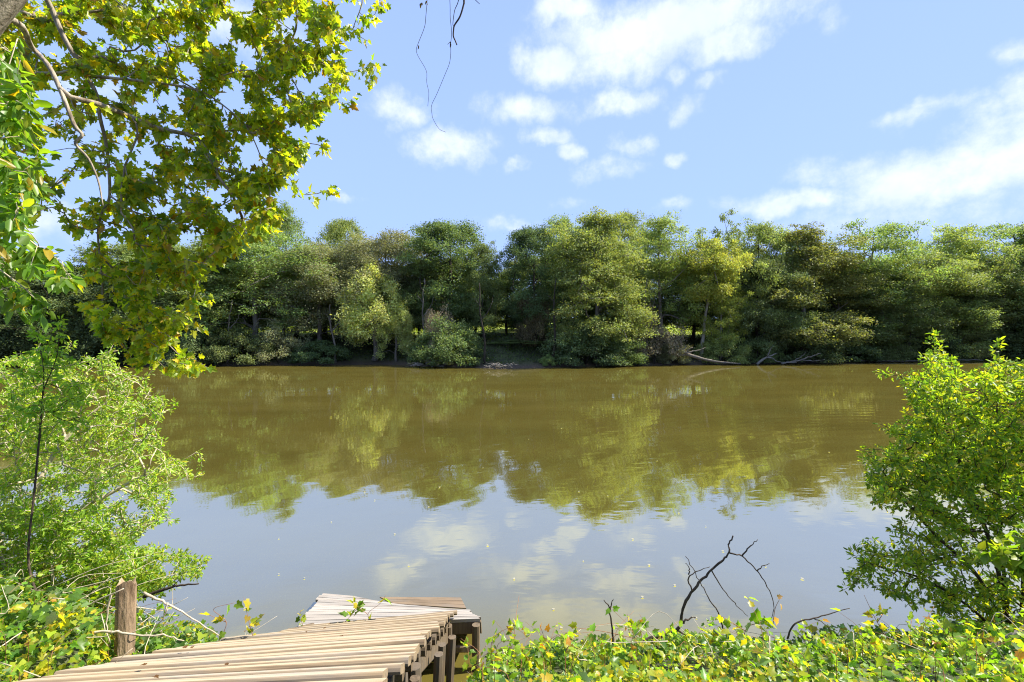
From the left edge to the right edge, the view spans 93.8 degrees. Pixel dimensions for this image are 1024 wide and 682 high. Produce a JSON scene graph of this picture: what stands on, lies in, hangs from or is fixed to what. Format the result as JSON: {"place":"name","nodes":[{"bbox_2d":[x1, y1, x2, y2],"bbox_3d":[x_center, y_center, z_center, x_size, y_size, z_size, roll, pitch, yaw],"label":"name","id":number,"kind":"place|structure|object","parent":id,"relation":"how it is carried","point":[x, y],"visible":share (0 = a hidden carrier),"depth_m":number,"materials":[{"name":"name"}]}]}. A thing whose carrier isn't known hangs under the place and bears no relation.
{"place":"outdoors","nodes":[
{"label":"outdoors","id":0,"kind":"place"},
{"bbox_2d":[0,361,1023,681],"bbox_3d":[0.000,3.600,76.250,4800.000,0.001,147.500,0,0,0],"label":"river","id":1,"kind":"structure","parent":0,"point":[464,483],"depth_m":11.46,"materials":[{"name":"liquid"}]},
{"bbox_2d":[0,324,1023,681],"bbox_3d":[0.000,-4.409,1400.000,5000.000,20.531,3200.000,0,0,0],"label":"ground","id":2,"kind":"structure","parent":0,"point":[364,358],"depth_m":69.66,"materials":[{"name":"soil"}]},
{"bbox_2d":[0,296,71,364],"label":"bank shrub","id":3,"kind":"object","parent":2,"relation":"on","point":[18,345],"visible":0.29,"depth_m":67.97,"materials":[{"name":"green plant"}]},
{"bbox_2d":[3,314,92,592],"bbox_3d":[-4.544,1.105,4.730,1.352,2.750,0.564,0,0,25],"label":"sapling","id":4,"kind":"object","parent":2,"relation":"on","point":[28,413],"visible":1,"depth_m":4.70,"materials":[{"name":"green plant"}]},
{"bbox_2d":[0,257,110,344],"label":"tree","id":5,"kind":"object","parent":2,"relation":"on","point":[1,316],"visible":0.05,"depth_m":71.44,"materials":[{"name":"green plant"}]},
{"bbox_2d":[0,264,134,343],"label":"tree","id":6,"kind":"object","parent":2,"relation":"on","point":[69,298],"visible":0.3,"depth_m":67.71,"materials":[{"name":"green plant"}]},
{"bbox_2d":[16,588,123,642],"bbox_3d":[-3.196,1.972,3.399,0.887,0.439,0.028,0,0,0],"label":"pale branch","id":7,"kind":"object","parent":2,"relation":"on","point":[108,604],"visible":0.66,"depth_m":3.39,"materials":[{"name":"beige wood"}]},
{"bbox_2d":[0,492,145,615],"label":"thicket","id":8,"kind":"object","parent":2,"relation":"on","point":[41,525],"visible":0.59,"depth_m":4.89,"materials":[{"name":"green plant"}]},
{"bbox_2d":[16,239,178,323],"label":"tree","id":9,"kind":"object","parent":2,"relation":"on","point":[113,255],"visible":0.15,"depth_m":70.36,"materials":[{"name":"green plant"}]},
{"bbox_2d":[0,335,204,599],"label":"willow shrub","id":10,"kind":"object","parent":2,"relation":"on","point":[74,477],"visible":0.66,"depth_m":5.45,"materials":[{"name":"green plant"}]},
{"bbox_2d":[0,570,217,681],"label":"ground vines","id":11,"kind":"object","parent":2,"relation":"on","point":[28,619],"visible":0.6,"depth_m":3.34,"materials":[{"name":"green plant"}]},
{"bbox_2d":[90,630,183,640],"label":"pale branch","id":12,"kind":"object","parent":11,"relation":"on","point":[115,631],"visible":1,"depth_m":3.35,"materials":[{"name":"beige wood"}]},
{"bbox_2d":[142,579,198,598],"bbox_3d":[-3.061,2.224,4.301,0.502,0.176,0.034,0,0,0],"label":"dead limb","id":13,"kind":"object","parent":11,"relation":"on","point":[161,590],"visible":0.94,"depth_m":4.29,"materials":[{"name":"black wood"}]},
{"bbox_2d":[143,591,218,641],"bbox_3d":[-2.553,2.116,3.673,0.592,0.361,0.074,0,0,0],"label":"pale branch","id":14,"kind":"object","parent":11,"relation":"on","point":[159,599],"visible":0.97,"depth_m":3.69,"materials":[{"name":"beige wood"}]},
{"bbox_2d":[50,311,169,365],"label":"bank shrub","id":15,"kind":"object","parent":2,"relation":"on","point":[80,350],"visible":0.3,"depth_m":67.10,"materials":[{"name":"green plant"}]},
{"bbox_2d":[114,576,136,657],"bbox_3d":[-2.867,2.229,3.547,0.150,0.942,0.130,0,0,0],"label":"broken post","id":16,"kind":"object","parent":2,"relation":"on","point":[125,606],"visible":0.72,"depth_m":3.51,"materials":[{"name":"brown wood"}]},
{"bbox_2d":[73,542,211,632],"bbox_3d":[-4.019,2.533,5.043,2.060,1.060,1.054,0,0,0],"label":"bush","id":17,"kind":"object","parent":2,"relation":"on","point":[152,572],"visible":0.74,"depth_m":4.78,"materials":[{"name":"green plant"}]},
{"bbox_2d":[73,241,251,351],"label":"tree","id":18,"kind":"object","parent":2,"relation":"on","point":[124,258],"visible":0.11,"depth_m":69.70,"materials":[{"name":"green plant"}]},
{"bbox_2d":[0,0,390,378],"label":"sycamore tree","id":19,"kind":"object","parent":2,"relation":"on","point":[155,337],"visible":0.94,"depth_m":4.54,"materials":[{"name":"green plant"}]},
{"bbox_2d":[0,38,85,332],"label":"leafy branch","id":20,"kind":"object","parent":19,"relation":"attached to","point":[17,177],"visible":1,"depth_m":2.86,"materials":[{"name":"green plant"}]},
{"bbox_2d":[160,314,239,365],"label":"bank shrub","id":21,"kind":"object","parent":2,"relation":"on","point":[191,343],"visible":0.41,"depth_m":67.81,"materials":[{"name":"green plant"}]},
{"bbox_2d":[151,235,285,333],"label":"tree","id":22,"kind":"object","parent":2,"relation":"on","point":[169,293],"visible":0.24,"depth_m":72.02,"materials":[{"name":"green plant"}]},
{"bbox_2d":[15,610,456,681],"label":"boardwalk","id":23,"kind":"structure","parent":2,"relation":"on","point":[407,648],"depth_m":2.84,"materials":[{"name":"brown wood"}]},
{"bbox_2d":[200,600,243,640],"bbox_3d":[-2.343,2.283,3.876,0.361,0.372,0.118,0,0,0],"label":"vine shoot","id":24,"kind":"object","parent":23,"relation":"on","point":[216,620],"visible":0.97,"depth_m":3.88,"materials":[{"name":"green plant"}]},
{"bbox_2d":[243,599,263,637],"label":"vine shoot","id":25,"kind":"object","parent":23,"relation":"on","point":[255,621],"visible":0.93,"depth_m":4.00,"materials":[{"name":"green plant"}]},
{"bbox_2d":[339,595,391,620],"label":"vine shoot","id":26,"kind":"object","parent":23,"relation":"on","point":[358,607],"visible":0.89,"depth_m":5.01,"materials":[{"name":"green plant"}]},
{"bbox_2d":[197,325,278,364],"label":"bank shrub","id":27,"kind":"object","parent":2,"relation":"on","point":[235,339],"visible":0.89,"depth_m":68.64,"materials":[{"name":"green plant"}]},
{"bbox_2d":[178,216,344,353],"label":"tree","id":28,"kind":"object","parent":2,"relation":"on","point":[259,248],"visible":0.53,"depth_m":71.88,"materials":[{"name":"green plant"}]},
{"bbox_2d":[251,317,311,363],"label":"bank shrub","id":29,"kind":"object","parent":2,"relation":"on","point":[284,345],"visible":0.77,"depth_m":70.72,"materials":[{"name":"green plant"}]},
{"bbox_2d":[253,200,310,335],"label":"tree","id":30,"kind":"object","parent":2,"relation":"on","point":[289,227],"visible":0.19,"depth_m":87.61,"materials":[{"name":"green plant"}]},
{"bbox_2d":[241,269,332,337],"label":"tree","id":31,"kind":"object","parent":2,"relation":"on","point":[296,335],"visible":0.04,"depth_m":79.60,"materials":[{"name":"green plant"}]},
{"bbox_2d":[234,237,394,341],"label":"olive grey tree","id":32,"kind":"object","parent":2,"relation":"on","point":[320,295],"visible":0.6,"depth_m":73.95,"materials":[{"name":"green plant"}]},
{"bbox_2d":[284,339,352,363],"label":"bank shrub","id":33,"kind":"object","parent":2,"relation":"on","point":[318,348],"visible":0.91,"depth_m":71.20,"materials":[{"name":"green plant"}]},
{"bbox_2d":[291,216,377,308],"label":"tree","id":34,"kind":"object","parent":2,"relation":"on","point":[336,230],"visible":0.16,"depth_m":93.40,"materials":[{"name":"green plant"}]},
{"bbox_2d":[330,261,417,360],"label":"willow tree","id":35,"kind":"object","parent":2,"relation":"on","point":[356,327],"visible":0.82,"depth_m":71.92,"materials":[{"name":"green plant"}]},
{"bbox_2d":[324,226,452,339],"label":"olive grey tree","id":36,"kind":"object","parent":2,"relation":"on","point":[385,246],"visible":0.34,"depth_m":77.94,"materials":[{"name":"green plant"}]},
{"bbox_2d":[299,593,481,671],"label":"landing platform","id":37,"kind":"structure","parent":2,"relation":"on","point":[327,608],"depth_m":5.99,"materials":[{"name":"brown wood"}]},
{"bbox_2d":[372,296,415,361],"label":"willow tree","id":38,"kind":"object","parent":2,"relation":"on","point":[405,318],"visible":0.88,"depth_m":72.53,"materials":[{"name":"green plant"}]},
{"bbox_2d":[375,261,457,340],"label":"tree","id":39,"kind":"object","parent":2,"relation":"on","point":[412,288],"visible":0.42,"depth_m":76.65,"materials":[{"name":"green plant"}]},
{"bbox_2d":[419,302,456,362],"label":"bank shrub","id":40,"kind":"object","parent":2,"relation":"on","point":[430,316],"visible":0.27,"depth_m":69.02,"materials":[{"name":"green plant"}]},
{"bbox_2d":[403,312,488,366],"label":"bank shrub","id":41,"kind":"object","parent":2,"relation":"on","point":[462,335],"visible":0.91,"depth_m":65.13,"materials":[{"name":"green plant"}]},
{"bbox_2d":[402,257,493,325],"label":"tree","id":42,"kind":"object","parent":2,"relation":"on","point":[447,269],"visible":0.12,"depth_m":79.33,"materials":[{"name":"green plant"}]},
{"bbox_2d":[392,217,508,336],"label":"tree","id":43,"kind":"object","parent":2,"relation":"on","point":[431,243],"visible":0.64,"depth_m":73.94,"materials":[{"name":"green plant"}]},
{"bbox_2d":[454,241,509,340],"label":"tree","id":44,"kind":"object","parent":2,"relation":"on","point":[486,259],"visible":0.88,"depth_m":72.53,"materials":[{"name":"green plant"}]},
{"bbox_2d":[474,283,492,363],"bbox_3d":[-3.885,-2.347,64.832,2.628,11.088,0.503,0,0,-6],"label":"bare sapling","id":45,"kind":"object","parent":2,"relation":"on","point":[484,354],"visible":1,"depth_m":64.73,"materials":[{"name":"brown plant"}]},
{"bbox_2d":[486,270,531,333],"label":"tree","id":46,"kind":"object","parent":2,"relation":"on","point":[503,322],"visible":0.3,"depth_m":79.32,"materials":[{"name":"green plant"}]},
{"bbox_2d":[0,546,1023,681],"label":"vine shoots","id":47,"kind":"object","parent":2,"relation":"on","point":[946,666],"visible":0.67,"depth_m":3.02,"materials":[{"name":"green plant"}]},
{"bbox_2d":[0,535,1023,677],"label":"dead stems","id":48,"kind":"object","parent":2,"relation":"on","point":[20,593],"depth_m":3.55,"materials":[{"name":"brown wood"}]},
{"bbox_2d":[487,340,549,343],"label":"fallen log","id":49,"kind":"object","parent":2,"relation":"on","point":[516,341],"visible":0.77,"depth_m":68.67,"materials":[{"name":"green wood"}]},
{"bbox_2d":[37,329,1022,363],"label":"undergrowth","id":50,"kind":"object","parent":2,"relation":"on","point":[538,337],"visible":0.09,"depth_m":75.19,"materials":[{"name":"green plant"}]},
{"bbox_2d":[494,222,571,338],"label":"tree","id":51,"kind":"object","parent":2,"relation":"on","point":[526,240],"visible":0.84,"depth_m":71.33,"materials":[{"name":"green plant"}]},
{"bbox_2d":[513,289,552,346],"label":"bank shrub","id":52,"kind":"object","parent":2,"relation":"on","point":[527,332],"visible":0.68,"depth_m":70.00,"materials":[{"name":"green plant"}]},
{"bbox_2d":[498,256,576,331],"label":"tree","id":53,"kind":"object","parent":2,"relation":"on","point":[525,275],"visible":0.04,"depth_m":85.57,"materials":[{"name":"green plant"}]},
{"bbox_2d":[538,354,556,365],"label":"bank shrub","id":54,"kind":"object","parent":2,"relation":"on","point":[549,359],"visible":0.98,"depth_m":65.14,"materials":[{"name":"green plant"}]},
{"bbox_2d":[548,279,564,362],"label":"bare sapling","id":55,"kind":"object","parent":2,"relation":"on","point":[553,300],"visible":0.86,"depth_m":66.53,"materials":[{"name":"brown plant"}]},
{"bbox_2d":[529,212,601,323],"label":"tree","id":56,"kind":"object","parent":2,"relation":"on","point":[558,222],"visible":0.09,"depth_m":78.87,"materials":[{"name":"green plant"}]},
{"bbox_2d":[536,318,635,365],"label":"bank shrub","id":57,"kind":"object","parent":2,"relation":"on","point":[580,339],"visible":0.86,"depth_m":65.75,"materials":[{"name":"green plant"}]},
{"bbox_2d":[535,205,661,362],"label":"cypress tree","id":58,"kind":"object","parent":2,"relation":"on","point":[590,249],"visible":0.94,"depth_m":67.36,"materials":[{"name":"green plant"}]},
{"bbox_2d":[245,315,979,341],"bbox_3d":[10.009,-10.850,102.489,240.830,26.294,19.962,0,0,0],"label":"meadow growth","id":59,"kind":"object","parent":2,"relation":"on","point":[678,332],"visible":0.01,"depth_m":96.27,"materials":[{"name":"green plant"}]},
{"bbox_2d":[593,337,648,364],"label":"bank shrub","id":60,"kind":"object","parent":2,"relation":"on","point":[638,357],"visible":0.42,"depth_m":68.34,"materials":[{"name":"green plant"}]},
{"bbox_2d":[605,209,656,337],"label":"tree","id":61,"kind":"object","parent":2,"relation":"on","point":[632,222],"visible":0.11,"depth_m":82.78,"materials":[{"name":"green plant"}]},
{"bbox_2d":[589,252,677,337],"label":"tree","id":62,"kind":"object","parent":2,"relation":"on","point":[650,273],"visible":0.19,"depth_m":76.22,"materials":[{"name":"green plant"}]},
{"bbox_2d":[632,302,687,363],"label":"bank shrub","id":63,"kind":"object","parent":2,"relation":"on","point":[667,338],"visible":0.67,"depth_m":70.49,"materials":[{"name":"green plant"}]},
{"bbox_2d":[616,257,715,334],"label":"tree","id":64,"kind":"object","parent":2,"relation":"on","point":[687,328],"visible":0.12,"depth_m":80.41,"materials":[{"name":"green plant"}]},
{"bbox_2d":[617,209,726,350],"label":"tree","id":65,"kind":"object","parent":2,"relation":"on","point":[657,237],"visible":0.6,"depth_m":73.97,"materials":[{"name":"green plant"}]},
{"bbox_2d":[655,342,694,363],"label":"bank shrub","id":66,"kind":"object","parent":2,"relation":"on","point":[661,357],"visible":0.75,"depth_m":71.46,"materials":[{"name":"green plant"}]},
{"bbox_2d":[650,268,749,340],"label":"tree","id":67,"kind":"object","parent":2,"relation":"on","point":[692,337],"visible":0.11,"depth_m":79.44,"materials":[{"name":"green plant"}]},
{"bbox_2d":[668,235,755,361],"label":"yellowing tree","id":68,"kind":"object","parent":2,"relation":"on","point":[702,263],"visible":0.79,"depth_m":72.49,"materials":[{"name":"green plant"}]},
{"bbox_2d":[685,353,740,363],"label":"fallen log","id":69,"kind":"object","parent":2,"relation":"on","point":[699,357],"visible":0.97,"depth_m":70.35,"materials":[{"name":"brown wood"}]},
{"bbox_2d":[687,273,756,359],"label":"yellowing tree","id":70,"kind":"object","parent":2,"relation":"on","point":[731,317],"visible":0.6,"depth_m":73.77,"materials":[{"name":"green plant"}]},
{"bbox_2d":[693,329,752,363],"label":"bank shrub","id":71,"kind":"object","parent":2,"relation":"on","point":[711,351],"visible":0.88,"depth_m":72.54,"materials":[{"name":"green plant"}]},
{"bbox_2d":[711,208,753,358],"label":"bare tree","id":72,"kind":"object","parent":2,"relation":"on","point":[727,234],"visible":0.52,"depth_m":75.10,"materials":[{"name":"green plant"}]},
{"bbox_2d":[466,615,1023,681],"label":"ground vines","id":73,"kind":"object","parent":2,"relation":"on","point":[620,668],"visible":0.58,"depth_m":3.00,"materials":[{"name":"green plant"}]},
{"bbox_2d":[568,614,642,642],"bbox_3d":[0.720,2.131,3.479,0.625,0.307,0.093,0,0,0],"label":"vine shoot","id":74,"kind":"object","parent":73,"relation":"on","point":[572,625],"visible":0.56,"depth_m":3.50,"materials":[{"name":"green plant"}]},
{"bbox_2d":[786,608,849,638],"bbox_3d":[2.300,2.124,3.598,0.473,0.236,0.016,0,0,1],"label":"arching twig","id":75,"kind":"object","parent":73,"relation":"on","point":[795,623],"visible":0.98,"depth_m":3.60,"materials":[{"name":"brown wood"}]},
{"bbox_2d":[863,595,899,650],"bbox_3d":[2.617,2.010,3.388,0.235,0.410,0.127,0,0,0],"label":"vine shoot","id":76,"kind":"object","parent":73,"relation":"on","point":[869,613],"visible":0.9,"depth_m":3.40,"materials":[{"name":"green plant"}]},
{"bbox_2d":[717,607,776,651],"bbox_3d":[1.562,1.944,3.179,0.372,0.360,0.163,0,0,0],"label":"vine shoot","id":77,"kind":"object","parent":2,"relation":"on","point":[726,622],"visible":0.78,"depth_m":3.19,"materials":[{"name":"green plant"}]},
{"bbox_2d":[734,335,784,362],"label":"bank shrub","id":78,"kind":"object","parent":2,"relation":"on","point":[751,342],"visible":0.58,"depth_m":74.47,"materials":[{"name":"green plant"}]},
{"bbox_2d":[713,256,814,357],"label":"tree","id":79,"kind":"object","parent":2,"relation":"on","point":[754,312],"visible":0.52,"depth_m":74.37,"materials":[{"name":"green plant"}]},
{"bbox_2d":[723,217,820,333],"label":"tree","id":80,"kind":"object","parent":2,"relation":"on","point":[771,239],"visible":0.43,"depth_m":77.25,"materials":[{"name":"green plant"}]},
{"bbox_2d":[766,326,852,363],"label":"bank shrub","id":81,"kind":"object","parent":2,"relation":"on","point":[813,348],"visible":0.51,"depth_m":75.57,"materials":[{"name":"green plant"}]},
{"bbox_2d":[738,221,884,360],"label":"cypress tree","id":82,"kind":"object","parent":2,"relation":"on","point":[822,261],"visible":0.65,"depth_m":76.04,"materials":[{"name":"green plant"}]},
{"bbox_2d":[784,266,880,331],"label":"tree","id":83,"kind":"object","parent":2,"relation":"on","point":[865,292],"visible":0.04,"depth_m":80.36,"materials":[{"name":"green plant"}]},
{"bbox_2d":[816,340,884,361],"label":"bank shrub","id":84,"kind":"object","parent":2,"relation":"on","point":[872,351],"visible":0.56,"depth_m":78.66,"materials":[{"name":"green plant"}]},
{"bbox_2d":[812,262,909,359],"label":"tree","id":85,"kind":"object","parent":2,"relation":"on","point":[871,303],"visible":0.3,"depth_m":80.01,"materials":[{"name":"green plant"}]},
{"bbox_2d":[808,258,916,344],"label":"tree","id":86,"kind":"object","parent":2,"relation":"on","point":[884,324],"visible":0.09,"depth_m":80.53,"materials":[{"name":"green plant"}]},
{"bbox_2d":[848,340,924,360],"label":"bank shrub","id":87,"kind":"object","parent":2,"relation":"on","point":[890,351],"visible":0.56,"depth_m":81.20,"materials":[{"name":"green plant"}]},
{"bbox_2d":[819,218,964,350],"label":"tree","id":88,"kind":"object","parent":2,"relation":"on","point":[892,244],"visible":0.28,"depth_m":78.73,"materials":[{"name":"green plant"}]},
{"bbox_2d":[834,268,986,355],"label":"tree","id":89,"kind":"object","parent":2,"relation":"on","point":[914,297],"visible":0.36,"depth_m":79.83,"materials":[{"name":"green plant"}]},
{"bbox_2d":[837,327,1023,627],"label":"tall shrub","id":90,"kind":"object","parent":2,"relation":"on","point":[925,430],"visible":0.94,"depth_m":4.47,"materials":[{"name":"green plant"}]},
{"bbox_2d":[895,330,974,360],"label":"bank shrub","id":91,"kind":"object","parent":2,"relation":"on","point":[950,342],"visible":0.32,"depth_m":82.14,"materials":[{"name":"green plant"}]},
{"bbox_2d":[858,248,1018,353],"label":"cypress tree","id":92,"kind":"object","parent":2,"relation":"on","point":[964,280],"visible":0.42,"depth_m":79.92,"materials":[{"name":"green plant"}]},
{"bbox_2d":[890,261,1004,357],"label":"tree","id":93,"kind":"object","parent":2,"relation":"on","point":[988,315],"visible":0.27,"depth_m":80.96,"materials":[{"name":"green plant"}]},
{"bbox_2d":[889,223,1023,335],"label":"tree","id":94,"kind":"object","parent":2,"relation":"on","point":[950,235],"visible":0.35,"depth_m":83.67,"materials":[{"name":"green plant"}]},
{"bbox_2d":[899,221,1023,354],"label":"tree","id":95,"kind":"object","parent":2,"relation":"on","point":[1003,234],"visible":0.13,"depth_m":86.54,"materials":[{"name":"green plant"}]},
{"bbox_2d":[908,268,1023,349],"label":"tree","id":96,"kind":"object","parent":2,"relation":"on","point":[979,336],"visible":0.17,"depth_m":82.74,"materials":[{"name":"green plant"}]},
{"bbox_2d":[931,257,1023,352],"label":"tree","id":97,"kind":"object","parent":2,"relation":"on","point":[1014,312],"visible":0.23,"depth_m":83.98,"materials":[{"name":"green plant"}]},
{"bbox_2d":[958,338,999,359],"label":"bank shrub","id":98,"kind":"object","parent":2,"relation":"on","point":[981,354],"visible":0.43,"depth_m":85.45,"materials":[{"name":"green plant"}]},
{"bbox_2d":[957,272,1023,357],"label":"cypress tree","id":99,"kind":"object","parent":2,"relation":"on","point":[1017,281],"visible":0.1,"depth_m":83.09,"materials":[{"name":"green plant"}]},
{"bbox_2d":[970,522,1023,581],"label":"arching shoots","id":100,"kind":"object","parent":2,"relation":"on","point":[1000,553],"visible":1,"depth_m":3.67,"materials":[{"name":"green plant"}]},
{"bbox_2d":[971,287,1023,356],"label":"tree","id":101,"kind":"object","parent":2,"relation":"on","point":[1019,323],"visible":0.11,"depth_m":84.33,"materials":[{"name":"green plant"}]},
{"bbox_2d":[972,328,1023,359],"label":"bank shrub","id":102,"kind":"object","parent":2,"relation":"on","point":[1009,346],"visible":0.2,"depth_m":84.34,"materials":[{"name":"green plant"}]},
{"bbox_2d":[999,222,1023,320],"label":"tree","id":103,"kind":"object","parent":2,"relation":"on","point":[1021,236],"visible":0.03,"depth_m":91.55,"materials":[{"name":"green plant"}]},
{"bbox_2d":[1,0,1023,318],"label":"sky","id":104,"kind":"structure","parent":0,"point":[833,113],"materials":[{"name":"blue"}]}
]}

